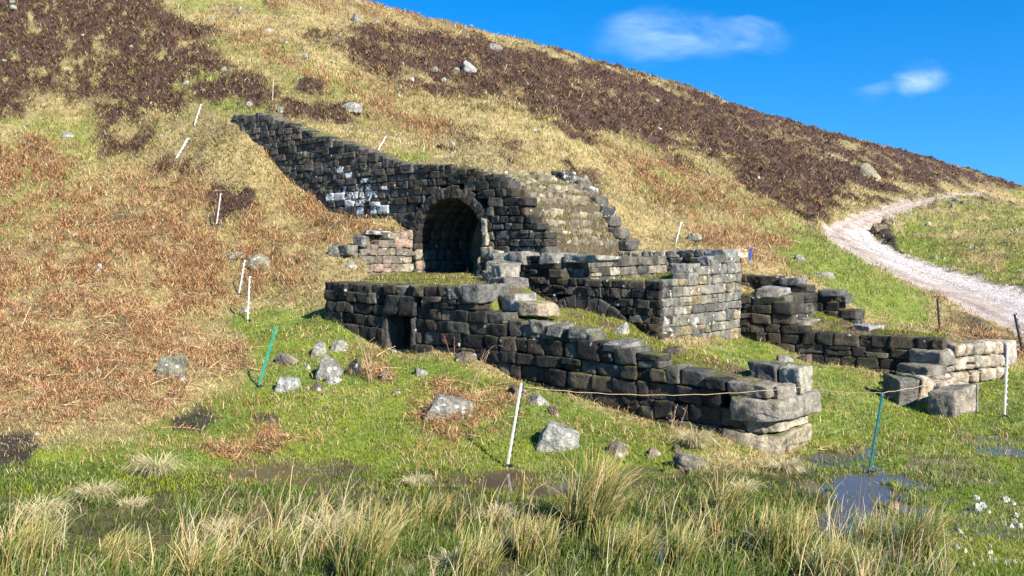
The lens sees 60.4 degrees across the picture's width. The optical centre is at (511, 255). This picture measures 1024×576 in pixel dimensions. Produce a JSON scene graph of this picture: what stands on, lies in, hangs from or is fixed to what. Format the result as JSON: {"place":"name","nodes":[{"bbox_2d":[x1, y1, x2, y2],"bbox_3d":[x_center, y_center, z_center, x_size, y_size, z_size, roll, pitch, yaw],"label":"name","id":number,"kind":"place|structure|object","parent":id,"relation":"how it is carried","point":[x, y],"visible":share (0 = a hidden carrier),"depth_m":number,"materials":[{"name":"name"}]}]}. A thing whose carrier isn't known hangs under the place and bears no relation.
{"place":"outdoors","nodes":[
{"label":"outdoors","id":0,"kind":"place"},
{"bbox_2d":[0,0,1023,575],"bbox_3d":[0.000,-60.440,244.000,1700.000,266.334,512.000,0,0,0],"label":"ground","id":1,"kind":"structure","parent":0,"point":[840,228],"depth_m":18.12,"materials":[{"name":"plant"}]},
{"bbox_2d":[9,5,16,9],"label":"stone","id":2,"kind":"object","parent":1,"relation":"on","point":[13,7],"visible":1,"depth_m":34.46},
{"bbox_2d":[0,505,81,570],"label":"rush tussock","id":3,"kind":"object","parent":1,"relation":"on","point":[5,550],"visible":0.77,"depth_m":5.35,"materials":[{"name":"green plant"}]},
{"bbox_2d":[34,375,49,401],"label":"dead stalk","id":4,"kind":"object","parent":1,"relation":"on","point":[41,388],"visible":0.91,"depth_m":10.05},
{"bbox_2d":[8,492,78,519],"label":"grass tussock","id":5,"kind":"object","parent":1,"relation":"on","point":[58,508],"depth_m":6.37,"materials":[{"name":"beige plant"}]},
{"bbox_2d":[62,132,73,137],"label":"boulder","id":6,"kind":"object","parent":1,"relation":"on","point":[69,134],"visible":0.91,"depth_m":23.07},
{"bbox_2d":[60,477,129,502],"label":"grass tussock","id":7,"kind":"object","parent":1,"relation":"on","point":[104,490],"depth_m":6.74,"materials":[{"name":"beige plant"}]},
{"bbox_2d":[79,524,165,572],"bbox_3d":[-2.312,1.751,5.266,0.493,0.270,0.529,0,0,0],"label":"rush tussock","id":8,"kind":"object","parent":1,"relation":"on","point":[117,556],"visible":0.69,"depth_m":5.25,"materials":[{"name":"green plant"}]},
{"bbox_2d":[115,494,152,509],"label":"grass tussock","id":9,"kind":"object","parent":1,"relation":"on","point":[131,503],"depth_m":6.58,"materials":[{"name":"beige plant"}]},
{"bbox_2d":[120,449,192,477],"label":"grass tussock","id":10,"kind":"object","parent":1,"relation":"on","point":[151,466],"depth_m":7.42,"materials":[{"name":"beige plant"}]},
{"bbox_2d":[155,355,188,381],"bbox_3d":[-4.317,1.430,11.191,0.412,0.341,0.351,0,0,0],"label":"boulder","id":11,"kind":"object","parent":1,"relation":"on","point":[173,365],"visible":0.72,"depth_m":11.06,"materials":[{"name":"stone"}]},
{"bbox_2d":[175,138,189,159],"bbox_3d":[-7.858,-2.539,20.962,0.362,0.553,0.036,0,0,0],"label":"fence post","id":12,"kind":"object","parent":1,"relation":"on","point":[186,141],"visible":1,"depth_m":20.96,"materials":[{"name":"white plastic"}]},
{"bbox_2d":[178,373,186,381],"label":"boulder","id":13,"kind":"object","parent":1,"relation":"on","point":[182,377],"visible":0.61,"depth_m":10.93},
{"bbox_2d":[190,354,206,379],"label":"dead stalk","id":14,"kind":"object","parent":1,"relation":"on","point":[197,366],"visible":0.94,"depth_m":11.01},
{"bbox_2d":[216,193,221,225],"bbox_3d":[-5.946,-0.923,17.844,0.127,0.702,0.020,0,0,0],"label":"fence post","id":15,"kind":"object","parent":1,"relation":"on","point":[218,209],"visible":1,"depth_m":17.84,"materials":[{"name":"white plastic"}]},
{"bbox_2d":[173,530,267,575],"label":"rush tussock","id":16,"kind":"object","parent":1,"relation":"on","point":[189,568],"visible":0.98,"depth_m":5.02,"materials":[{"name":"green plant"}]},
{"bbox_2d":[200,513,251,534],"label":"grass tussock","id":17,"kind":"object","parent":1,"relation":"on","point":[226,526],"depth_m":5.98,"materials":[{"name":"beige plant"}]},
{"bbox_2d":[227,251,245,259],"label":"boulder","id":18,"kind":"object","parent":1,"relation":"on","point":[234,257],"visible":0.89,"depth_m":16.49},
{"bbox_2d":[238,260,245,295],"bbox_3d":[-4.681,0.396,15.255,0.143,0.655,0.020,0,0,0],"label":"fence post","id":19,"kind":"object","parent":1,"relation":"on","point":[239,293],"visible":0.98,"depth_m":15.25,"materials":[{"name":"white plastic"}]},
{"bbox_2d":[247,276,250,321],"bbox_3d":[-4.175,0.703,13.970,0.070,0.771,0.022,0,0,0],"label":"fence post","id":20,"kind":"object","parent":1,"relation":"on","point":[248,308],"visible":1,"depth_m":13.97,"materials":[{"name":"white plastic"}]},
{"bbox_2d":[246,254,273,269],"bbox_3d":[-4.624,0.136,16.189,0.521,0.337,0.456,0,0,0],"label":"boulder","id":21,"kind":"object","parent":1,"relation":"on","point":[260,259],"visible":0.73,"depth_m":16.02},
{"bbox_2d":[257,326,277,387],"bbox_3d":[-2.954,1.238,10.612,0.264,0.790,0.024,0,0,0],"label":"fence post","id":22,"kind":"object","parent":1,"relation":"on","point":[267,355],"visible":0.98,"depth_m":10.61,"materials":[{"name":"green plastic"}]},
{"bbox_2d":[277,106,283,113],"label":"boulder","id":23,"kind":"object","parent":1,"relation":"on","point":[280,108],"visible":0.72,"depth_m":21.19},
{"bbox_2d":[274,376,300,392],"bbox_3d":[-2.650,1.557,10.481,0.338,0.242,0.250,0,0,0],"label":"boulder","id":24,"kind":"object","parent":1,"relation":"on","point":[285,383],"visible":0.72,"depth_m":10.39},
{"bbox_2d":[275,353,299,365],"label":"boulder","id":25,"kind":"object","parent":1,"relation":"on","point":[288,358],"visible":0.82,"depth_m":11.40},
{"bbox_2d":[252,515,323,563],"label":"rush tussock","id":26,"kind":"object","parent":1,"relation":"on","point":[276,544],"visible":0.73,"depth_m":5.46,"materials":[{"name":"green plant"}]},
{"bbox_2d":[300,52,307,59],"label":"boulder","id":27,"kind":"object","parent":1,"relation":"on","point":[304,56],"visible":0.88,"depth_m":29.82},
{"bbox_2d":[311,381,323,391],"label":"boulder","id":28,"kind":"object","parent":1,"relation":"on","point":[317,386],"visible":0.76,"depth_m":10.28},
{"bbox_2d":[310,341,326,356],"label":"boulder","id":29,"kind":"object","parent":1,"relation":"on","point":[319,348],"visible":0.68,"depth_m":11.77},
{"bbox_2d":[283,499,371,539],"bbox_3d":[-1.257,1.797,5.965,0.671,0.219,0.601,0,0,0],"label":"grass tussock","id":30,"kind":"object","parent":1,"relation":"on","point":[336,515],"depth_m":5.94,"materials":[{"name":"beige plant"}]},
{"bbox_2d":[313,354,343,379],"bbox_3d":[-2.247,1.384,10.775,0.407,0.358,0.306,0,0,0],"label":"boulder","id":31,"kind":"object","parent":1,"relation":"on","point":[329,365],"visible":0.6,"depth_m":10.67,"materials":[{"name":"stone"}]},
{"bbox_2d":[327,244,341,256],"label":"boulder","id":32,"kind":"object","parent":1,"relation":"on","point":[333,250],"visible":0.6,"depth_m":15.87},
{"bbox_2d":[326,374,342,383],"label":"boulder","id":33,"kind":"object","parent":1,"relation":"on","point":[331,379],"visible":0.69,"depth_m":10.47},
{"bbox_2d":[329,339,347,351],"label":"boulder","id":34,"kind":"object","parent":1,"relation":"on","point":[337,344],"visible":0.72,"depth_m":11.96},
{"bbox_2d":[345,261,356,268],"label":"boulder","id":35,"kind":"object","parent":1,"relation":"on","point":[351,264],"visible":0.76,"depth_m":15.44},
{"bbox_2d":[342,102,362,113],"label":"boulder","id":36,"kind":"object","parent":1,"relation":"on","point":[353,107],"visible":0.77,"depth_m":22.59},
{"bbox_2d":[345,358,362,376],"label":"boulder","id":37,"kind":"object","parent":1,"relation":"on","point":[354,365],"visible":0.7,"depth_m":10.64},
{"bbox_2d":[352,14,361,22],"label":"boulder","id":38,"kind":"object","parent":1,"relation":"on","point":[355,18],"visible":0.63,"depth_m":38.71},
{"bbox_2d":[355,334,380,382],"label":"dead stalk","id":39,"kind":"object","parent":1,"relation":"on","point":[368,366],"visible":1,"depth_m":10.41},
{"bbox_2d":[315,500,435,575],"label":"rush tussock","id":40,"kind":"object","parent":1,"relation":"on","point":[365,558],"visible":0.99,"depth_m":5.04,"materials":[{"name":"green plant"}]},
{"bbox_2d":[338,230,414,273],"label":"side wall","id":41,"kind":"structure","parent":1,"relation":"on","point":[387,248],"depth_m":16.30,"materials":[{"name":"stone"}]},
{"bbox_2d":[378,371,390,379],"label":"boulder","id":42,"kind":"object","parent":1,"relation":"on","point":[381,376],"visible":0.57,"depth_m":10.54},
{"bbox_2d":[231,113,556,275],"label":"arched retaining wall","id":43,"kind":"structure","parent":1,"relation":"on","point":[443,208],"depth_m":17.17,"materials":[{"name":"stone"}]},
{"bbox_2d":[393,388,400,395],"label":"boulder","id":44,"kind":"object","parent":1,"relation":"on","point":[395,391],"visible":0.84,"depth_m":10.04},
{"bbox_2d":[385,493,425,533],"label":"rush tussock","id":45,"kind":"object","parent":1,"relation":"on","point":[401,517],"visible":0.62,"depth_m":6.00,"materials":[{"name":"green plant"}]},
{"bbox_2d":[388,469,439,486],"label":"grass tussock","id":46,"kind":"object","parent":1,"relation":"on","point":[413,480],"depth_m":7.21,"materials":[{"name":"beige plant"}]},
{"bbox_2d":[414,367,427,376],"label":"boulder","id":47,"kind":"object","parent":1,"relation":"on","point":[418,372],"visible":0.82,"depth_m":10.49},
{"bbox_2d":[431,66,437,72],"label":"stone","id":48,"kind":"object","parent":1,"relation":"on","point":[433,68],"visible":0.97,"depth_m":32.19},
{"bbox_2d":[413,486,461,523],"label":"rush tussock","id":49,"kind":"object","parent":1,"relation":"on","point":[427,507],"visible":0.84,"depth_m":6.29,"materials":[{"name":"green plant"}]},
{"bbox_2d":[414,546,469,575],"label":"grass tussock","id":50,"kind":"object","parent":1,"relation":"on","point":[445,556],"depth_m":5.24,"materials":[{"name":"beige plant"}]},
{"bbox_2d":[422,394,473,421],"bbox_3d":[-0.680,1.614,9.194,0.589,0.327,0.386,0,0,0],"label":"boulder","id":51,"kind":"object","parent":1,"relation":"on","point":[441,404],"visible":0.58,"depth_m":9.06,"materials":[{"name":"stone"}]},
{"bbox_2d":[442,335,456,355],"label":"dead stalk","id":52,"kind":"object","parent":1,"relation":"on","point":[447,345],"visible":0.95,"depth_m":11.12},
{"bbox_2d":[455,351,477,362],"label":"boulder","id":53,"kind":"object","parent":1,"relation":"on","point":[464,356],"visible":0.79,"depth_m":10.89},
{"bbox_2d":[461,60,476,72],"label":"boulder","id":54,"kind":"object","parent":1,"relation":"on","point":[467,66],"visible":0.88,"depth_m":34.23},
{"bbox_2d":[466,345,494,396],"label":"dead stalk","id":55,"kind":"object","parent":1,"relation":"on","point":[478,371],"visible":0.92,"depth_m":9.75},
{"bbox_2d":[449,523,525,575],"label":"rush tussock","id":56,"kind":"object","parent":1,"relation":"on","point":[482,564],"visible":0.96,"depth_m":5.02,"materials":[{"name":"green plant"}]},
{"bbox_2d":[473,500,517,522],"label":"grass tussock","id":57,"kind":"object","parent":1,"relation":"on","point":[494,511],"depth_m":6.33,"materials":[{"name":"beige plant"}]},
{"bbox_2d":[490,43,501,50],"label":"boulder","id":58,"kind":"object","parent":1,"relation":"on","point":[492,45],"visible":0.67,"depth_m":41.77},
{"bbox_2d":[0,445,1003,575],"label":"marsh grass","id":59,"kind":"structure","parent":1,"relation":"on","point":[738,558],"depth_m":5.76,"materials":[{"name":"green plant"}]},
{"bbox_2d":[0,0,1023,484],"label":"bracken","id":60,"kind":"object","parent":1,"relation":"on","point":[184,270],"visible":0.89,"depth_m":15.26,"materials":[{"name":"plant"}]},
{"bbox_2d":[0,0,1023,243],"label":"heather","id":61,"kind":"object","parent":1,"relation":"on","point":[177,38],"visible":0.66,"depth_m":32.41,"materials":[{"name":"plant"}]},
{"bbox_2d":[0,294,1023,575],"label":"lawn grass","id":62,"kind":"structure","parent":1,"relation":"on","point":[810,444],"depth_m":8.31,"materials":[{"name":"green plant"}]},
{"bbox_2d":[506,383,523,467],"bbox_3d":[0.025,1.530,7.840,0.170,0.803,0.021,0,0,0],"label":"fence post","id":63,"kind":"object","parent":1,"relation":"on","point":[516,418],"visible":1,"depth_m":7.84,"materials":[{"name":"white plastic"}]},
{"bbox_2d":[508,385,527,395],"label":"boulder","id":64,"kind":"object","parent":1,"relation":"on","point":[513,389],"visible":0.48,"depth_m":9.96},
{"bbox_2d":[499,511,575,565],"bbox_3d":[0.188,1.745,5.449,0.452,0.328,0.431,0,0,-21],"label":"rush tussock","id":65,"kind":"object","parent":1,"relation":"on","point":[545,536],"visible":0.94,"depth_m":5.43,"materials":[{"name":"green plant"}]},
{"bbox_2d":[527,393,549,405],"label":"boulder","id":66,"kind":"object","parent":1,"relation":"on","point":[541,401],"visible":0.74,"depth_m":9.52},
{"bbox_2d":[547,406,558,415],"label":"boulder","id":67,"kind":"object","parent":1,"relation":"on","point":[552,410],"visible":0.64,"depth_m":9.24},
{"bbox_2d":[489,169,624,254],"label":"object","id":68,"kind":"object","parent":1,"relation":"on","point":[537,179],"visible":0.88,"depth_m":15.71,"materials":[{"name":"stone"}]},
{"bbox_2d":[535,421,579,451],"bbox_3d":[0.433,1.726,8.351,0.461,0.324,0.357,0,0,0],"label":"boulder","id":69,"kind":"object","parent":1,"relation":"on","point":[554,436],"visible":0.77,"depth_m":8.22,"materials":[{"name":"stone"}]},
{"bbox_2d":[324,260,821,456],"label":"front wall","id":70,"kind":"structure","parent":1,"relation":"on","point":[595,361],"depth_m":9.90,"materials":[{"name":"stone"}]},
{"bbox_2d":[551,170,639,250],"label":"stepped wall end","id":71,"kind":"structure","parent":1,"relation":"on","point":[614,222],"depth_m":16.35,"materials":[{"name":"stone"}]},
{"bbox_2d":[529,440,671,542],"bbox_3d":[0.582,1.586,5.927,1.065,0.661,0.929,0,0,0],"label":"rush tussock","id":72,"kind":"object","parent":1,"relation":"on","point":[585,505],"visible":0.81,"depth_m":5.86,"materials":[{"name":"green plant"}]},
{"bbox_2d":[480,249,741,340],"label":"furnace block","id":73,"kind":"structure","parent":1,"relation":"on","point":[700,296],"depth_m":12.98,"materials":[{"name":"stone"}]},
{"bbox_2d":[606,440,627,459],"bbox_3d":[0.966,1.793,8.039,0.216,0.224,0.155,0,0,-30],"label":"boulder","id":74,"kind":"object","parent":1,"relation":"on","point":[615,445],"visible":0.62,"depth_m":8.01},
{"bbox_2d":[613,322,629,334],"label":"boulder","id":75,"kind":"object","parent":1,"relation":"on","point":[623,328],"visible":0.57,"depth_m":10.27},
{"bbox_2d":[576,513,673,574],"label":"rush tussock","id":76,"kind":"object","parent":1,"relation":"on","point":[623,543],"visible":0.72,"depth_m":5.26,"materials":[{"name":"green plant"}]},
{"bbox_2d":[647,447,660,458],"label":"boulder","id":77,"kind":"object","parent":1,"relation":"on","point":[654,451],"visible":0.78,"depth_m":8.00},
{"bbox_2d":[365,181,948,419],"bbox_3d":[1.577,0.124,13.880,9.179,3.418,6.422,0,0,43],"label":"moss","id":78,"kind":"object","parent":1,"relation":"on","point":[631,332],"visible":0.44,"depth_m":12.27,"materials":[{"name":"green plant"}]},
{"bbox_2d":[664,346,684,355],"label":"boulder","id":79,"kind":"object","parent":1,"relation":"on","point":[673,350],"visible":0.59,"depth_m":9.47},
{"bbox_2d":[666,404,686,431],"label":"dead stalk","id":80,"kind":"object","parent":1,"relation":"on","point":[673,422],"visible":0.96,"depth_m":8.79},
{"bbox_2d":[672,444,681,452],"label":"boulder","id":81,"kind":"object","parent":1,"relation":"on","point":[677,447],"visible":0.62,"depth_m":8.09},
{"bbox_2d":[617,249,747,273],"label":"ledge wall","id":82,"kind":"structure","parent":1,"relation":"on","point":[680,256],"depth_m":15.15,"materials":[{"name":"stone"}]},
{"bbox_2d":[658,516,724,572],"bbox_3d":[1.061,1.738,5.268,0.482,0.337,0.410,0,0,11],"label":"rush tussock","id":83,"kind":"object","parent":1,"relation":"on","point":[681,548],"visible":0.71,"depth_m":5.23,"materials":[{"name":"green plant"}]},
{"bbox_2d":[673,452,709,471],"bbox_3d":[1.584,1.826,7.776,0.331,0.196,0.254,0,0,0],"label":"boulder","id":84,"kind":"object","parent":1,"relation":"on","point":[685,460],"visible":0.78,"depth_m":7.68,"materials":[{"name":"stone"}]},
{"bbox_2d":[665,426,722,449],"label":"grass tussock","id":85,"kind":"object","parent":1,"relation":"on","point":[697,442],"depth_m":8.16,"materials":[{"name":"beige plant"}]},
{"bbox_2d":[686,233,701,241],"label":"boulder","id":86,"kind":"object","parent":1,"relation":"on","point":[697,237],"visible":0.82,"depth_m":18.20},
{"bbox_2d":[695,469,768,517],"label":"rush tussock","id":87,"kind":"object","parent":1,"relation":"on","point":[732,505],"visible":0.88,"depth_m":6.36,"materials":[{"name":"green plant"}]},
{"bbox_2d":[727,475,767,492],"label":"grass tussock","id":88,"kind":"object","parent":1,"relation":"on","point":[750,486],"depth_m":7.04,"materials":[{"name":"beige plant"}]},
{"bbox_2d":[736,498,831,566],"bbox_3d":[1.706,1.704,5.428,0.568,0.395,0.683,0,0,20],"label":"rush tussock","id":89,"kind":"object","parent":1,"relation":"on","point":[787,534],"visible":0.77,"depth_m":5.40,"materials":[{"name":"green plant"}]},
{"bbox_2d":[775,355,793,362],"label":"boulder","id":90,"kind":"object","parent":1,"relation":"on","point":[785,358],"visible":0.52,"depth_m":12.09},
{"bbox_2d":[763,455,806,473],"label":"grass tussock","id":91,"kind":"object","parent":1,"relation":"on","point":[783,466],"depth_m":7.69,"materials":[{"name":"beige plant"}]},
{"bbox_2d":[795,254,807,261],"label":"boulder","id":92,"kind":"object","parent":1,"relation":"on","point":[799,257],"visible":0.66,"depth_m":18.68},
{"bbox_2d":[797,354,811,362],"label":"boulder","id":93,"kind":"object","parent":1,"relation":"on","point":[807,357],"visible":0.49,"depth_m":12.86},
{"bbox_2d":[739,273,884,328],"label":"court wall","id":94,"kind":"structure","parent":1,"relation":"on","point":[828,304],"depth_m":14.14,"materials":[{"name":"stone"}]},
{"bbox_2d":[815,271,834,279],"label":"boulder","id":95,"kind":"object","parent":1,"relation":"on","point":[830,275],"visible":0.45,"depth_m":17.20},
{"bbox_2d":[739,286,946,374],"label":"court wall","id":96,"kind":"structure","parent":1,"relation":"on","point":[768,313],"depth_m":13.12,"materials":[{"name":"stone"}]},
{"bbox_2d":[805,531,897,575],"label":"rush tussock","id":97,"kind":"object","parent":1,"relation":"on","point":[820,569],"visible":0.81,"depth_m":4.99,"materials":[{"name":"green plant"}]},
{"bbox_2d":[858,163,876,178],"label":"boulder","id":98,"kind":"object","parent":1,"relation":"on","point":[869,170],"visible":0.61,"depth_m":47.49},
{"bbox_2d":[837,512,898,557],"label":"rush tussock","id":99,"kind":"object","parent":1,"relation":"on","point":[884,540],"visible":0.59,"depth_m":5.55,"materials":[{"name":"green plant"}]},
{"bbox_2d":[868,393,884,473],"bbox_3d":[3.173,1.566,7.673,0.158,0.748,0.021,0,0,0],"label":"fence post","id":100,"kind":"object","parent":1,"relation":"on","point":[875,435],"visible":0.99,"depth_m":7.67,"materials":[{"name":"teal plastic"}]},
{"bbox_2d":[527,364,1006,395],"bbox_3d":[3.205,1.219,8.419,6.194,0.114,1.395,0,0,-23],"label":"cord","id":101,"kind":"object","parent":100,"relation":"attached to","point":[764,390],"visible":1,"depth_m":7.90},
{"bbox_2d":[874,173,880,181],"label":"boulder","id":102,"kind":"object","parent":1,"relation":"on","point":[878,178],"visible":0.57,"depth_m":47.69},
{"bbox_2d":[869,224,887,233],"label":"boulder","id":103,"kind":"object","parent":1,"relation":"on","point":[875,228],"visible":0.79,"depth_m":30.21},
{"bbox_2d":[885,218,896,223],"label":"boulder","id":104,"kind":"object","parent":1,"relation":"on","point":[892,220],"visible":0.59,"depth_m":33.18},
{"bbox_2d":[886,500,898,509],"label":"boulder","id":105,"kind":"object","parent":1,"relation":"on","point":[894,506],"visible":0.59,"depth_m":6.58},
{"bbox_2d":[822,191,1023,332],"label":"gravel","id":106,"kind":"structure","parent":1,"relation":"on","point":[986,284],"depth_m":23.05,"materials":[{"name":"gravel"}]},
{"bbox_2d":[878,493,972,562],"bbox_3d":[2.588,1.695,5.495,0.583,0.417,0.609,0,0,0],"label":"rush tussock","id":107,"kind":"object","parent":1,"relation":"on","point":[935,528],"visible":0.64,"depth_m":5.42,"materials":[{"name":"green plant"}]},
{"bbox_2d":[936,297,940,328],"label":"fence post","id":108,"kind":"object","parent":1,"relation":"on","point":[938,311],"visible":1,"depth_m":13.99,"materials":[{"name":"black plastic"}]},
{"bbox_2d":[882,339,1016,406],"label":"ashlar wall","id":109,"kind":"structure","parent":1,"relation":"on","point":[954,360],"depth_m":12.01,"materials":[{"name":"stone"}]},
{"bbox_2d":[927,384,978,417],"bbox_3d":[5.269,1.739,10.505,0.663,0.412,0.350,0,0,-41],"label":"fallen block","id":110,"kind":"object","parent":1,"relation":"on","point":[952,400],"depth_m":10.34,"materials":[{"name":"stone"}]},
{"bbox_2d":[974,503,981,512],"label":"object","id":111,"kind":"object","parent":1,"relation":"on","point":[977,507],"visible":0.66,"depth_m":6.51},
{"bbox_2d":[1003,346,1009,417],"bbox_3d":[5.775,1.494,10.276,0.076,0.877,0.022,0,0,0],"label":"fence post","id":112,"kind":"object","parent":1,"relation":"on","point":[1006,384],"visible":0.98,"depth_m":10.27,"materials":[{"name":"white plastic"}]},
{"bbox_2d":[1013,313,1023,353],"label":"fence post","id":113,"kind":"object","parent":1,"relation":"on","point":[1018,331],"visible":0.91,"depth_m":13.64,"materials":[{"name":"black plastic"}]},
{"bbox_2d":[1014,523,1022,528],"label":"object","id":114,"kind":"object","parent":1,"relation":"on","point":[1017,525],"visible":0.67,"depth_m":6.13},
{"bbox_2d":[15,435,1023,575],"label":"water","id":115,"kind":"structure","parent":0,"point":[851,484],"depth_m":7.30,"materials":[{"name":"grey liquid"}]},
{"bbox_2d":[361,0,1023,185],"label":"sky","id":116,"kind":"structure","parent":0,"point":[941,79],"materials":[{"name":"blue"}]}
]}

